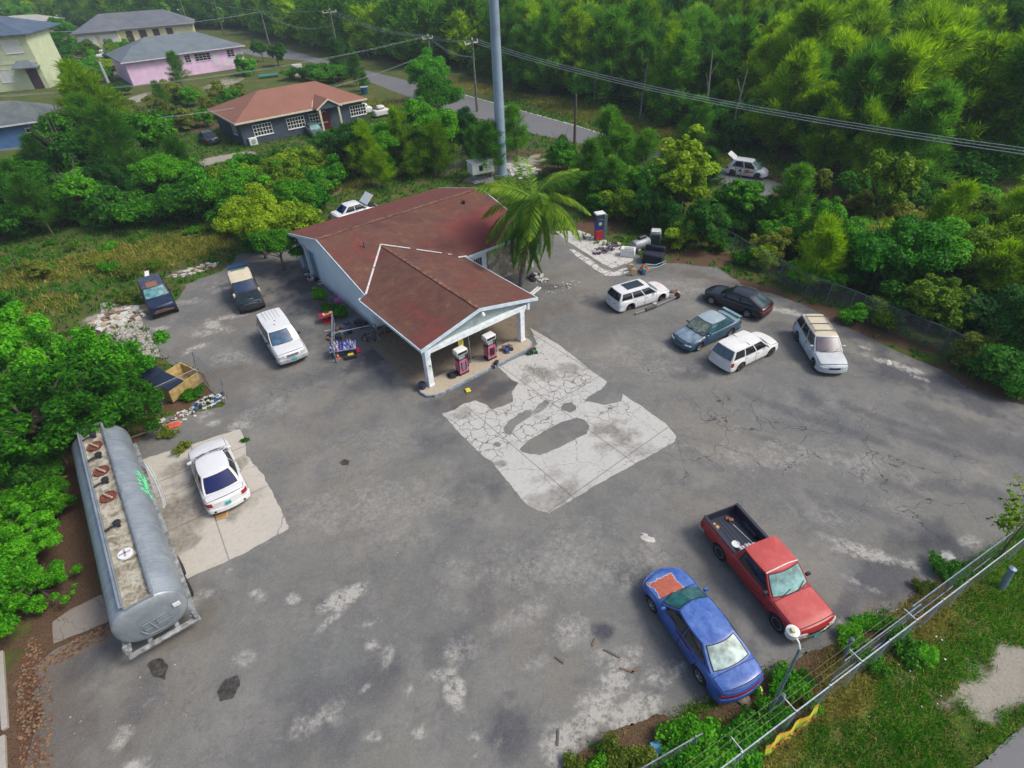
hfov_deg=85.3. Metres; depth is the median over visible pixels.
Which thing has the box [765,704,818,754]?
banner
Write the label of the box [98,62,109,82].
utility pole
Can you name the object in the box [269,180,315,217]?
shrub
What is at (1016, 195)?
shrub
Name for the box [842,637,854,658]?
gate post
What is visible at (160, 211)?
shrub
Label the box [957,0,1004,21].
tree
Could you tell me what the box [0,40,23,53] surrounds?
window
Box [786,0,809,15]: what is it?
tree
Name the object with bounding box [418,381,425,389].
oil drum
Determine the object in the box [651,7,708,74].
tree
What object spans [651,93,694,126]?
tree
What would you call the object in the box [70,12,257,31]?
overhead wire
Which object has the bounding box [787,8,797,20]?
tree
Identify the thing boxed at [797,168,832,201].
shrub
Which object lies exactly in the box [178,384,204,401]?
weed
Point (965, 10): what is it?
tree
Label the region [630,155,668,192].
shrub
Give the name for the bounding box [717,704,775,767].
weed
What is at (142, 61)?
pink house
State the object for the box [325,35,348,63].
tree
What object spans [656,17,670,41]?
tree
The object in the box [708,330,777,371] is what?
estate car
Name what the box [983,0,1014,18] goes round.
tree
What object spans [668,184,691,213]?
shrub
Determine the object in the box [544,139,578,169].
shrub
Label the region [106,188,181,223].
shrub
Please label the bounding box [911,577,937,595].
weed
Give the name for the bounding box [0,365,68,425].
tree
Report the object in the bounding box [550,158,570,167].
shrub
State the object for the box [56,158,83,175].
shrub
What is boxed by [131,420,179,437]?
timber plank
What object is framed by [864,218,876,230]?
shrub
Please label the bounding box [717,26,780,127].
tree
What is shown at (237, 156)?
shrub
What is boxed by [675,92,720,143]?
tree
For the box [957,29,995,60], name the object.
tree
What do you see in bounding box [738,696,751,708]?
rock
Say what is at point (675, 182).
tree
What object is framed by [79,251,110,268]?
weed
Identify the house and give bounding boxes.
[0,16,61,91]
[0,100,61,149]
[8,14,64,21]
[69,9,195,50]
[105,31,244,85]
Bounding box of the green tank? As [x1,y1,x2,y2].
[258,73,277,78]
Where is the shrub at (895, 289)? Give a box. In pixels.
[877,269,985,316]
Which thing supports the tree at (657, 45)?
on the ground at (996, 690)
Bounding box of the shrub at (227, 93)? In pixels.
[219,88,239,99]
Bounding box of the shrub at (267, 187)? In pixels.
[258,181,275,193]
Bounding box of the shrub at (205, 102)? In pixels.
[197,95,215,109]
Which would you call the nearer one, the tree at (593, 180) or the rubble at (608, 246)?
the rubble at (608, 246)
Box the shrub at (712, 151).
[702,145,726,187]
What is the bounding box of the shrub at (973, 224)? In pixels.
[966,214,988,228]
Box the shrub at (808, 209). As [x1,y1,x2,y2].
[760,195,811,223]
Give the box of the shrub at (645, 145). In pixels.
[625,125,661,166]
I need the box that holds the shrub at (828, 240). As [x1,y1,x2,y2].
[788,208,851,287]
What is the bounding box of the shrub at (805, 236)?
[795,214,844,252]
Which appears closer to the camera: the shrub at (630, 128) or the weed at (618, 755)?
the weed at (618, 755)
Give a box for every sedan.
[187,438,249,513]
[197,130,220,144]
[305,122,323,136]
[330,191,377,218]
[642,567,763,703]
[671,307,741,350]
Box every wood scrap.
[556,728,559,745]
[604,648,619,657]
[620,667,634,673]
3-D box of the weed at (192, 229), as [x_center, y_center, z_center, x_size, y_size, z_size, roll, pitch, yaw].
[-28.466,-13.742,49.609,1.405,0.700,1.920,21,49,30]
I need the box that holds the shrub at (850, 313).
[837,302,868,323]
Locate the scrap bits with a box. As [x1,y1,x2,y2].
[725,516,733,521]
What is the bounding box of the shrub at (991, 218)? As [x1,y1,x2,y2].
[978,212,1014,227]
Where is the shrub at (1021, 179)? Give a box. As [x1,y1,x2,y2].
[993,174,1023,220]
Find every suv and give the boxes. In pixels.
[96,50,103,57]
[137,273,178,318]
[226,262,265,312]
[256,307,308,365]
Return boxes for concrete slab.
[52,594,108,642]
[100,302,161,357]
[143,429,288,578]
[556,230,633,267]
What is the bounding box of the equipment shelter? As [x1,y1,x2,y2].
[466,157,493,183]
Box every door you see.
[25,68,44,88]
[77,36,98,45]
[99,34,118,43]
[211,53,219,65]
[298,243,309,270]
[307,249,319,278]
[321,112,330,129]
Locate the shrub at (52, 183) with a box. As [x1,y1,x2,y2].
[37,173,65,203]
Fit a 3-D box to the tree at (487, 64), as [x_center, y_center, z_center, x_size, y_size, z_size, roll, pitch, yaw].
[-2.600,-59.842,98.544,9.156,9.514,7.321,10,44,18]
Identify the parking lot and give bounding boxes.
[26,234,1023,767]
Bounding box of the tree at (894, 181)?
[858,148,928,207]
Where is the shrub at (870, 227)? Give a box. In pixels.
[865,222,889,231]
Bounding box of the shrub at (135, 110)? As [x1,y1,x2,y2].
[120,106,140,112]
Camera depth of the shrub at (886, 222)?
42.36 m
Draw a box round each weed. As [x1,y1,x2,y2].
[2,264,20,272]
[43,238,55,244]
[62,242,75,251]
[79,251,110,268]
[95,260,124,271]
[97,240,118,252]
[112,260,142,279]
[113,289,132,304]
[142,259,164,269]
[156,425,181,437]
[170,440,192,455]
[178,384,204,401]
[180,225,204,234]
[240,437,249,441]
[561,749,595,767]
[586,741,617,767]
[601,731,646,767]
[627,744,657,767]
[648,742,695,767]
[653,712,719,767]
[676,715,741,767]
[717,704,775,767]
[752,685,792,731]
[768,661,824,714]
[790,666,817,692]
[835,620,873,656]
[849,611,883,631]
[856,646,893,675]
[879,614,913,634]
[885,618,927,670]
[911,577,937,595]
[915,643,939,669]
[927,550,966,587]
[943,559,975,577]
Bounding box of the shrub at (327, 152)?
[323,149,347,169]
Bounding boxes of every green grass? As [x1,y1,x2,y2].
[557,527,1023,767]
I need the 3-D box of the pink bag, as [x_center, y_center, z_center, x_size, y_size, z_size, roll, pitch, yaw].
[-9.496,-2.125,34.080,0.409,0.381,0.405,-20,42,-21]
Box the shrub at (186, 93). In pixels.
[177,86,203,106]
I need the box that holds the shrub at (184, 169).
[166,166,204,186]
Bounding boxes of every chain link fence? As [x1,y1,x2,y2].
[155,367,205,405]
[192,351,225,403]
[444,150,468,176]
[495,137,532,153]
[641,733,702,767]
[716,224,760,264]
[721,712,795,767]
[755,250,810,296]
[780,662,861,732]
[803,275,856,309]
[843,620,915,685]
[850,291,898,330]
[888,308,952,353]
[901,580,968,639]
[939,330,984,370]
[946,538,1023,606]
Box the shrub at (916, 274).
[888,270,946,281]
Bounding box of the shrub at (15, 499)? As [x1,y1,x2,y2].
[0,481,70,530]
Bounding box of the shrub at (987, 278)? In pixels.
[961,232,1023,292]
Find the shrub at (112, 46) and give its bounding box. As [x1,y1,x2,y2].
[104,43,117,50]
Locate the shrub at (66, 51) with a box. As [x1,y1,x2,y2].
[58,36,80,59]
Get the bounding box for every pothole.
[147,658,167,679]
[217,675,239,701]
[340,459,348,464]
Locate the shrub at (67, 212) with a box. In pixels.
[50,205,87,224]
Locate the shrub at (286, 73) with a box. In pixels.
[279,66,302,78]
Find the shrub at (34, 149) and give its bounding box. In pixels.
[14,131,55,163]
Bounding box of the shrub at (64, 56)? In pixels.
[61,54,73,61]
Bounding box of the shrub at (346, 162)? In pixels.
[342,157,377,175]
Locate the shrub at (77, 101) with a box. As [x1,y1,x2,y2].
[62,90,128,145]
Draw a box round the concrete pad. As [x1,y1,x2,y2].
[442,328,675,512]
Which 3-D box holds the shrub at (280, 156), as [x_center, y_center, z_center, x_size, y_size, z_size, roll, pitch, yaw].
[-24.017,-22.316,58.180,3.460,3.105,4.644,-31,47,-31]
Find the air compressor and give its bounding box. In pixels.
[630,234,650,252]
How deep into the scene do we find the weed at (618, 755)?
16.51 m
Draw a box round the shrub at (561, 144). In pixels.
[545,129,576,171]
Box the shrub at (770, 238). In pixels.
[749,226,793,266]
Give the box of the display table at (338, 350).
[330,340,356,359]
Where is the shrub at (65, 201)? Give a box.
[52,183,101,207]
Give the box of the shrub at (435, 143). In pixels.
[406,118,460,176]
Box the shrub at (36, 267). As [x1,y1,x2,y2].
[20,259,51,278]
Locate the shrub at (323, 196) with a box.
[301,169,332,208]
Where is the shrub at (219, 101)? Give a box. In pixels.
[217,97,234,103]
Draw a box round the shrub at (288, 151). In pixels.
[269,147,307,162]
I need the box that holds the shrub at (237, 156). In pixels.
[232,153,248,164]
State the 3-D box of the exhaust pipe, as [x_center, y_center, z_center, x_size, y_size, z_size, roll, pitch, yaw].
[9.023,-4.983,36.643,2.255,0.209,0.240,-21,42,-21]
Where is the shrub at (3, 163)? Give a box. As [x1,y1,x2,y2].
[0,157,31,201]
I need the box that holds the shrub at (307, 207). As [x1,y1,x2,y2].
[291,202,325,230]
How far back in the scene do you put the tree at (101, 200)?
49.39 m
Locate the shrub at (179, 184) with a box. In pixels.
[155,170,219,196]
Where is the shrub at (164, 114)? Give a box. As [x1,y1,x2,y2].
[145,108,175,119]
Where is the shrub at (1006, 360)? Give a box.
[962,337,1023,385]
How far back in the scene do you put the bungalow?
73.45 m
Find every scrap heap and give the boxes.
[326,330,347,340]
[339,318,367,333]
[361,326,390,341]
[447,371,457,378]
[491,360,498,368]
[502,344,512,353]
[526,347,537,355]
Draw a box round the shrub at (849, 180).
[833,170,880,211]
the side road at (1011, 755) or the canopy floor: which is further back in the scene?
the canopy floor
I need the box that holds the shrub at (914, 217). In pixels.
[904,214,920,224]
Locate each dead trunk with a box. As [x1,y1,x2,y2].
[593,33,597,104]
[639,58,648,116]
[706,49,719,100]
[726,69,747,148]
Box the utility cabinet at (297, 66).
[291,64,301,75]
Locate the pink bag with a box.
[354,347,360,352]
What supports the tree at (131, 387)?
on the ground at (996, 690)
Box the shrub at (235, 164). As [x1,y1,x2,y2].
[215,159,242,170]
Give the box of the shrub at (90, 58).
[76,49,97,66]
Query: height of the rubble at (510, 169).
0.347 m
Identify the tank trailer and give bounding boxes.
[72,421,200,659]
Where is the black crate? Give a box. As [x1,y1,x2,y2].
[344,353,356,359]
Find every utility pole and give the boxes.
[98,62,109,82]
[213,0,224,34]
[260,13,269,45]
[322,9,336,37]
[422,34,432,55]
[464,38,477,111]
[573,94,576,144]
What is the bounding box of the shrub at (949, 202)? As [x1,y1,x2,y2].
[920,176,986,224]
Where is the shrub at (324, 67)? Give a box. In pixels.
[312,63,330,72]
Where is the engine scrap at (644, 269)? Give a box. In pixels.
[627,261,665,274]
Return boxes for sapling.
[986,475,1023,558]
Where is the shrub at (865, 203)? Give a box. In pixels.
[844,183,881,216]
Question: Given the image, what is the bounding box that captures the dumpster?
[139,362,202,401]
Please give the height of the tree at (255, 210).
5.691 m
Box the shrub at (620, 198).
[597,187,637,218]
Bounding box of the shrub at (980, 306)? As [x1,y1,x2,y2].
[946,279,1005,333]
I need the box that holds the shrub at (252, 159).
[237,148,281,165]
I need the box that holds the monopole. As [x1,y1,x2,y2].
[489,0,510,178]
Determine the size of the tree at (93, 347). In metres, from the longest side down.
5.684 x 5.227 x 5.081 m
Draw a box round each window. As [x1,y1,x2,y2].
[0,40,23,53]
[0,69,14,82]
[184,55,191,62]
[194,52,211,61]
[226,49,234,57]
[230,123,237,135]
[252,122,273,136]
[286,115,305,129]
[308,111,326,123]
[349,103,366,116]
[473,257,481,265]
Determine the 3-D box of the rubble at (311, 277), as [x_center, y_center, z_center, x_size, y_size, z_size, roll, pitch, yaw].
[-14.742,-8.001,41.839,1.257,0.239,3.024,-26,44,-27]
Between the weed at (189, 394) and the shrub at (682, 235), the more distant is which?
the shrub at (682, 235)
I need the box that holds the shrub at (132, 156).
[120,148,145,174]
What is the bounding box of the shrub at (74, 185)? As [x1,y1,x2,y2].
[50,158,100,224]
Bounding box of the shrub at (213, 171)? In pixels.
[207,165,231,177]
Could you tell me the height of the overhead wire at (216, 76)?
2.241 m
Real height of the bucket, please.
0.327 m
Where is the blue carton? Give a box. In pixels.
[649,740,661,756]
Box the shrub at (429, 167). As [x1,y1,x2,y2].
[416,149,439,169]
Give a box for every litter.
[16,637,54,767]
[41,624,110,666]
[46,655,217,767]
[863,601,981,733]
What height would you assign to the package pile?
0.300 m
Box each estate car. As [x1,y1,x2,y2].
[606,279,669,311]
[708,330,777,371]
[792,314,847,373]
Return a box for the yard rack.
[331,314,378,361]
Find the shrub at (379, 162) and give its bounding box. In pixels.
[359,143,398,186]
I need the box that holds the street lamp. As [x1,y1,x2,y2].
[768,624,800,713]
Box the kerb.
[0,650,8,767]
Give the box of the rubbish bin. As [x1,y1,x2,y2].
[359,86,367,94]
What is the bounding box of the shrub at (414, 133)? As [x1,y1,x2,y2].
[407,127,426,163]
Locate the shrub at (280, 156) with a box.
[274,153,300,167]
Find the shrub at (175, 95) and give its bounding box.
[169,86,182,104]
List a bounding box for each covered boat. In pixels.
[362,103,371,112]
[372,105,387,116]
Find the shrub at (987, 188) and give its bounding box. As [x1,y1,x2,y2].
[963,182,1010,211]
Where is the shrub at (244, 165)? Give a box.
[240,163,266,172]
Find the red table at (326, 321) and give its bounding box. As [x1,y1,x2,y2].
[318,310,332,323]
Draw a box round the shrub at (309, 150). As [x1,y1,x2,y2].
[293,145,326,161]
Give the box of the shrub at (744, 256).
[732,246,755,264]
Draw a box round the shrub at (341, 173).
[297,166,345,190]
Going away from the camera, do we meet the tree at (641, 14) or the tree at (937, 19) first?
the tree at (937, 19)
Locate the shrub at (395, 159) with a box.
[384,150,400,170]
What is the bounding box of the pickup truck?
[699,503,835,641]
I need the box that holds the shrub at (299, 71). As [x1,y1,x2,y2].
[291,64,311,79]
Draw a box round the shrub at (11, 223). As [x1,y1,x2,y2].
[0,202,50,236]
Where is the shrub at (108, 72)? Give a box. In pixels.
[86,61,114,82]
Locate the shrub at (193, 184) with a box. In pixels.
[185,181,227,207]
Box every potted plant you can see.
[311,286,326,299]
[319,302,340,311]
[333,304,348,316]
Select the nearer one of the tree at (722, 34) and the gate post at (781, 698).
the gate post at (781, 698)
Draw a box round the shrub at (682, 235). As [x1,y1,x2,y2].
[664,218,701,249]
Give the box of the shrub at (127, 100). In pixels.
[115,97,135,107]
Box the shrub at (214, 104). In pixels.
[211,102,221,117]
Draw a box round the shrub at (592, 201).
[583,183,627,211]
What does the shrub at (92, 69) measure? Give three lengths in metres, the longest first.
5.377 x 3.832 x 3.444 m
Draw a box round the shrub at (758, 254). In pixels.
[747,244,779,269]
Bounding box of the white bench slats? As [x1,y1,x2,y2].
[530,286,540,294]
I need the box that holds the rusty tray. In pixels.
[216,510,227,520]
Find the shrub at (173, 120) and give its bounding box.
[167,117,176,125]
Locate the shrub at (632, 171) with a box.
[621,156,658,187]
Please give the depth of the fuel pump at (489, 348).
32.23 m
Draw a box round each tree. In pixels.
[0,159,55,200]
[0,300,59,366]
[0,307,83,375]
[0,353,144,490]
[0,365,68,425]
[0,505,62,562]
[0,547,30,637]
[0,559,82,615]
[1,2,33,16]
[19,475,78,531]
[31,116,102,170]
[43,327,170,379]
[46,16,76,37]
[48,54,138,124]
[49,31,63,48]
[54,82,97,121]
[64,368,165,432]
[78,185,137,227]
[79,100,157,171]
[81,157,127,187]
[112,92,178,153]
[126,152,191,187]
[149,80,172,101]
[154,186,221,219]
[164,50,191,87]
[198,167,256,200]
[210,182,284,258]
[245,227,303,270]
[249,39,267,61]
[266,43,286,66]
[270,178,317,205]
[307,130,331,150]
[320,119,372,176]
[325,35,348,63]
[344,48,365,85]
[356,70,369,86]
[369,120,408,152]
[387,106,403,123]
[400,95,459,140]
[403,47,451,87]
[413,69,464,108]
[445,106,482,152]
[460,33,482,68]
[460,123,484,158]
[467,55,491,74]
[469,117,510,176]
[471,0,513,66]
[473,155,592,286]
[475,9,515,80]
[475,25,491,69]
[476,9,487,54]
[501,23,527,85]
[502,1,527,70]
[504,101,530,156]
[506,0,524,42]
[506,0,541,81]
[511,0,529,8]
[515,15,538,87]
[516,17,531,57]
[520,0,570,95]
[524,23,564,90]
[531,0,555,7]
[547,35,584,90]
[550,5,593,94]
[554,134,567,140]
[556,0,583,9]
[558,4,570,19]
[564,11,595,77]
[567,70,601,102]
[576,2,596,11]
[579,3,612,80]
[583,2,643,104]
[585,156,617,190]
[596,0,628,12]
[596,0,662,103]
[616,28,659,107]
[626,0,663,41]
[629,38,666,107]
[629,186,676,229]
[639,16,693,115]
[644,29,705,123]
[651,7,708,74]
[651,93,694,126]
[655,0,671,19]
[655,124,721,209]
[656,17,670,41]
[657,163,712,214]
[659,6,699,51]
[660,0,698,18]
[666,11,677,19]
[666,198,731,245]
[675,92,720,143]
[685,75,699,112]
[688,0,714,14]
[688,30,750,103]
[688,42,731,112]
[689,3,720,41]
[692,11,745,72]
[696,11,765,105]
[697,17,722,51]
[703,0,726,16]
[703,15,742,54]
[704,98,754,146]
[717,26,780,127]
[718,0,756,22]
[726,46,766,99]
[734,35,830,153]
[736,9,789,68]
[743,19,801,105]
[744,98,783,142]
[746,0,776,18]
[746,0,851,133]
[755,4,774,31]
[766,40,835,142]
[770,0,791,15]
[782,80,849,160]
[785,0,794,14]
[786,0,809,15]
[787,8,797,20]
[793,1,833,10]
[793,101,855,158]
[794,95,858,169]
[796,33,901,177]
[805,196,868,257]
[826,22,864,61]
[827,29,874,87]
[834,0,847,7]
[834,96,896,173]
[837,0,894,36]
[838,0,859,23]
[845,24,941,150]
[846,3,896,49]
[846,215,958,288]
[851,61,935,167]
[858,148,928,207]
[859,72,971,185]
[867,29,898,51]
[882,7,899,36]
[886,0,908,18]
[888,0,971,85]
[888,7,900,25]
[889,0,946,36]
[889,0,949,33]
[894,8,924,39]
[909,25,1022,179]
[910,214,978,277]
[925,65,944,90]
[931,20,986,81]
[934,132,1023,189]
[940,37,1023,184]
[949,8,985,52]
[950,1,963,11]
[952,0,965,4]
[955,3,983,17]
[956,213,1023,292]
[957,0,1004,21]
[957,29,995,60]
[965,11,998,38]
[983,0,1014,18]
[983,1,1015,35]
[985,283,1023,342]
[1000,0,1023,37]
[1004,29,1023,115]
[1007,22,1023,40]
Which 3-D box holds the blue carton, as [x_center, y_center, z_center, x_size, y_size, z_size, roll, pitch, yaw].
[4.414,11.109,16.901,0.350,0.170,0.400,-9,39,-8]
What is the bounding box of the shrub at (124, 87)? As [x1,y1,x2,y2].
[106,82,132,94]
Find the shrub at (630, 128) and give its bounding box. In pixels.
[615,123,637,161]
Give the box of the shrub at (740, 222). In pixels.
[717,210,751,232]
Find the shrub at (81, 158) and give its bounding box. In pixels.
[36,154,94,164]
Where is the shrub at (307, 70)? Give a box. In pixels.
[303,68,318,78]
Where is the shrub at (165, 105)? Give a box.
[152,97,181,111]
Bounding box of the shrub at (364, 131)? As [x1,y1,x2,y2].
[345,118,389,179]
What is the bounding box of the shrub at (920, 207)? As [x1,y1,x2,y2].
[917,205,934,219]
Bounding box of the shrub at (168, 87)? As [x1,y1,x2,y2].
[159,79,183,97]
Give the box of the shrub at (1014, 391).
[993,352,1023,399]
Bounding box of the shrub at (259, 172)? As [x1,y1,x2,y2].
[250,167,287,186]
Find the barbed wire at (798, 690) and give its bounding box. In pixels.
[686,609,915,767]
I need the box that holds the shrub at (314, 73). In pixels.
[307,69,322,81]
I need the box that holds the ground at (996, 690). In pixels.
[0,22,1023,767]
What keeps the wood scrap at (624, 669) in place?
on the parking lot
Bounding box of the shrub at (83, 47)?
[70,40,100,59]
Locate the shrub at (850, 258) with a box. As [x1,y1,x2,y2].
[837,230,878,272]
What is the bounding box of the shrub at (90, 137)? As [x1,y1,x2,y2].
[80,129,127,165]
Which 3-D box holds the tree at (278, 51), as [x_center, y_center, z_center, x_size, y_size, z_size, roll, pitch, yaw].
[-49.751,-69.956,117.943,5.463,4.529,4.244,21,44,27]
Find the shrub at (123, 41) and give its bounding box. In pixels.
[109,39,126,45]
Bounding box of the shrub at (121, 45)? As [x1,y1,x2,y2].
[118,41,131,47]
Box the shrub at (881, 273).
[873,265,887,277]
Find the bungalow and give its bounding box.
[207,81,366,145]
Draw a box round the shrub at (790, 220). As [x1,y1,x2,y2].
[755,197,810,251]
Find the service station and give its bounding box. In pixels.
[287,187,537,397]
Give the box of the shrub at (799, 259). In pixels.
[792,252,836,264]
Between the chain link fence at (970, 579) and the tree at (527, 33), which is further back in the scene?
the tree at (527, 33)
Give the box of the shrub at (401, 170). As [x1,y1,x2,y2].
[395,157,419,176]
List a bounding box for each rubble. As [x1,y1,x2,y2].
[89,304,148,331]
[156,403,213,429]
[172,262,218,277]
[190,392,226,410]
[304,272,322,287]
[495,162,541,179]
[527,272,548,282]
[548,280,579,293]
[592,242,620,254]
[652,289,681,304]
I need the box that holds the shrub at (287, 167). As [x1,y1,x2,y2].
[269,156,304,183]
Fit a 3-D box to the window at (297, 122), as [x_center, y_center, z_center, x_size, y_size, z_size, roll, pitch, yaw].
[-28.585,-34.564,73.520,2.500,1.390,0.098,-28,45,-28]
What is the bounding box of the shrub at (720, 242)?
[705,236,733,248]
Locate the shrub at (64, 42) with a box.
[59,39,69,45]
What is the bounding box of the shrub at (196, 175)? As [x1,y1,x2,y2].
[185,166,210,214]
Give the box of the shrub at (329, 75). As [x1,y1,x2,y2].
[319,67,344,81]
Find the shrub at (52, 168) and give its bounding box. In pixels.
[41,160,71,173]
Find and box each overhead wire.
[0,36,427,96]
[0,37,419,95]
[60,12,256,31]
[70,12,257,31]
[467,40,1023,154]
[473,40,1022,150]
[477,39,1023,147]
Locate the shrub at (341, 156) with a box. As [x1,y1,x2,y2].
[325,145,347,161]
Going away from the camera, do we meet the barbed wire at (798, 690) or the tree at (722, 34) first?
the barbed wire at (798, 690)
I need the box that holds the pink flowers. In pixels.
[334,297,342,303]
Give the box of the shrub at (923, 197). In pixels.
[906,180,944,211]
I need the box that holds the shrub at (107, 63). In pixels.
[96,58,113,68]
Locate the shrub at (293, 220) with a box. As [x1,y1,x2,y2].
[274,200,317,230]
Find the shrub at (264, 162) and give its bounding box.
[249,156,280,173]
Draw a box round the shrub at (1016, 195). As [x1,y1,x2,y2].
[976,182,1023,233]
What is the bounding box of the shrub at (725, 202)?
[703,197,736,235]
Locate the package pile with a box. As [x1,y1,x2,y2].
[737,542,754,551]
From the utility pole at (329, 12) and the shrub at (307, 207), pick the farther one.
the utility pole at (329, 12)
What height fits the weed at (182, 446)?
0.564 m
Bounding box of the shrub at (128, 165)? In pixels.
[111,152,163,174]
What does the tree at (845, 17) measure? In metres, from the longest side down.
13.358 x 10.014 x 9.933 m
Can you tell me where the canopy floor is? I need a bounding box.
[366,316,529,389]
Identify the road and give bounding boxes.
[94,49,780,195]
[974,725,1023,767]
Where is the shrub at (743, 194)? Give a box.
[712,164,777,211]
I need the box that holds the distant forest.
[0,0,987,67]
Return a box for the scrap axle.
[656,292,680,306]
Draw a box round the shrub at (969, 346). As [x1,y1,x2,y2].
[946,331,1000,366]
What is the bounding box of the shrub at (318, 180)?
[286,177,327,187]
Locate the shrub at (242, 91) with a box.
[229,85,246,96]
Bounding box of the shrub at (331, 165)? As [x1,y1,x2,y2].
[319,153,349,180]
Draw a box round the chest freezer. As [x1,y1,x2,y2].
[620,246,635,257]
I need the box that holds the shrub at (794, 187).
[759,160,819,219]
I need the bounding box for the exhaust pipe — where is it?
[635,304,656,314]
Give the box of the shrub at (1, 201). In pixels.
[0,196,9,204]
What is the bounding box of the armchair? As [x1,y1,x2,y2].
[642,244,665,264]
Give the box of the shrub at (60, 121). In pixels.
[29,90,89,143]
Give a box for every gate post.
[777,693,785,706]
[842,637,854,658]
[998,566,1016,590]
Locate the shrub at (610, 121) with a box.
[590,103,632,161]
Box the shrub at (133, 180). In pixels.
[114,170,162,194]
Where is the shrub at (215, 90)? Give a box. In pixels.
[207,80,228,99]
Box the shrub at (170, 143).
[157,131,205,168]
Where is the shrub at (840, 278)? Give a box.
[786,260,849,291]
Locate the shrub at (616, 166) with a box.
[595,155,632,194]
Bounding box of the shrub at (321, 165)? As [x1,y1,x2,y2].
[308,160,329,169]
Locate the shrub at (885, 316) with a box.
[863,295,909,329]
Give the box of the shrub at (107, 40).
[102,39,112,47]
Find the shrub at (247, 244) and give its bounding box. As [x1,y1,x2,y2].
[237,224,275,250]
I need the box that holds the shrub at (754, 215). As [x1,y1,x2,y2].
[731,200,777,229]
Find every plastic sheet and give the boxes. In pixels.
[640,533,655,541]
[940,553,955,559]
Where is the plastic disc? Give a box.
[173,421,180,427]
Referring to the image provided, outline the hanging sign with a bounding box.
[458,339,463,346]
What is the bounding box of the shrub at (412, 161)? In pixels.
[399,143,424,180]
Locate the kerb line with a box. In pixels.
[465,95,602,134]
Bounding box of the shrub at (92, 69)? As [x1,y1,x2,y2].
[83,66,102,78]
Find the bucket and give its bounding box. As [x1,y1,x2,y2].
[731,540,739,550]
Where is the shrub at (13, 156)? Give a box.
[11,153,35,162]
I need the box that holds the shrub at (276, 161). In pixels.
[264,160,283,175]
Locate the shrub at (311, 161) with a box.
[297,155,321,170]
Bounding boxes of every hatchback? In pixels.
[703,285,773,318]
[726,151,768,179]
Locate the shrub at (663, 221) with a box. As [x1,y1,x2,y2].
[636,207,676,234]
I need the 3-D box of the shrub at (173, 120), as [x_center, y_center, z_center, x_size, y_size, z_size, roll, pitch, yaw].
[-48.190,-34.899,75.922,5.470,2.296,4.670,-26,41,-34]
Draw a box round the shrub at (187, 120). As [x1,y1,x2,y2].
[172,107,203,128]
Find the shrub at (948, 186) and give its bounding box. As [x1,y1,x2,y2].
[946,183,956,190]
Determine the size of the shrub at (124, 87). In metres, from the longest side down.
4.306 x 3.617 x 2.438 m
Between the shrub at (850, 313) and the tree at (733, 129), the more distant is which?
the tree at (733, 129)
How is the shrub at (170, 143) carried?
on the ground at (996, 690)
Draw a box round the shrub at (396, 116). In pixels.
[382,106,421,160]
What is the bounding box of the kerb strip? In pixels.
[569,249,628,275]
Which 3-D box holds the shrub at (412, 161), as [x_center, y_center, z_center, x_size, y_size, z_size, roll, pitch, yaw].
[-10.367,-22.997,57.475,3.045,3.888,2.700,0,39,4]
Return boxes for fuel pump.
[452,345,468,375]
[481,331,496,360]
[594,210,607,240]
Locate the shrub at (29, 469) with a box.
[0,447,65,490]
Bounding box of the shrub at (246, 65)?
[233,53,256,75]
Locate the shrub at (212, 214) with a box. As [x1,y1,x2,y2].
[204,193,244,221]
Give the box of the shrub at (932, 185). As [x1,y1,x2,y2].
[911,175,947,190]
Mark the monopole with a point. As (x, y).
(497, 68)
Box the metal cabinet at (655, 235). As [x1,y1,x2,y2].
[650,228,661,245]
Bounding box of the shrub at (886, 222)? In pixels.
[860,215,893,229]
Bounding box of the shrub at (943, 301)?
[901,273,976,332]
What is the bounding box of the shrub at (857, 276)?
[842,261,868,288]
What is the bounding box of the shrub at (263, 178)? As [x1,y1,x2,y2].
[256,174,270,183]
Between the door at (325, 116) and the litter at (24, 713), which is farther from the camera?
the door at (325, 116)
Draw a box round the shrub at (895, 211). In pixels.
[865,197,927,224]
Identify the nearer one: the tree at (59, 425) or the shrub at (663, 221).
the tree at (59, 425)
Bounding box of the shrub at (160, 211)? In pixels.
[144,194,190,218]
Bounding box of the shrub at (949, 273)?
[936,267,975,286]
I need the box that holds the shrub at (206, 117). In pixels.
[193,108,212,125]
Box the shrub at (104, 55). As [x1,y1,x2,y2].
[102,50,110,58]
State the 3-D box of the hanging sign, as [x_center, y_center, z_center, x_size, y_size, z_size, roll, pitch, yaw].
[-2.900,-2.428,31.225,0.340,0.720,0.042,-28,45,-28]
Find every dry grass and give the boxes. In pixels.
[0,80,783,327]
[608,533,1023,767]
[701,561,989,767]
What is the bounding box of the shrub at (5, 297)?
[0,291,15,307]
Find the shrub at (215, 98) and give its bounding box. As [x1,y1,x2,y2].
[211,97,223,102]
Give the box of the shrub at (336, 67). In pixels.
[330,64,344,79]
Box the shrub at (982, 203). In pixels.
[924,191,997,222]
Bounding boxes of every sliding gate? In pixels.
[828,604,920,682]
[896,532,1012,626]
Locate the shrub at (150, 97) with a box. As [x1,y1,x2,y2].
[140,94,153,102]
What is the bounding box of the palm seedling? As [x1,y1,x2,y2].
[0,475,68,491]
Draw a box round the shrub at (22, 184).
[2,169,64,234]
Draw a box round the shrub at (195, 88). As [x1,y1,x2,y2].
[188,85,202,92]
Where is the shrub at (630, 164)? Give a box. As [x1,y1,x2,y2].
[621,160,640,191]
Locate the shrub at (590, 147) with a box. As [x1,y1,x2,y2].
[564,135,607,204]
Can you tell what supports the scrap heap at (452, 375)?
on the parking lot
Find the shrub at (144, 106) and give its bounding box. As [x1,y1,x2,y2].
[140,101,159,110]

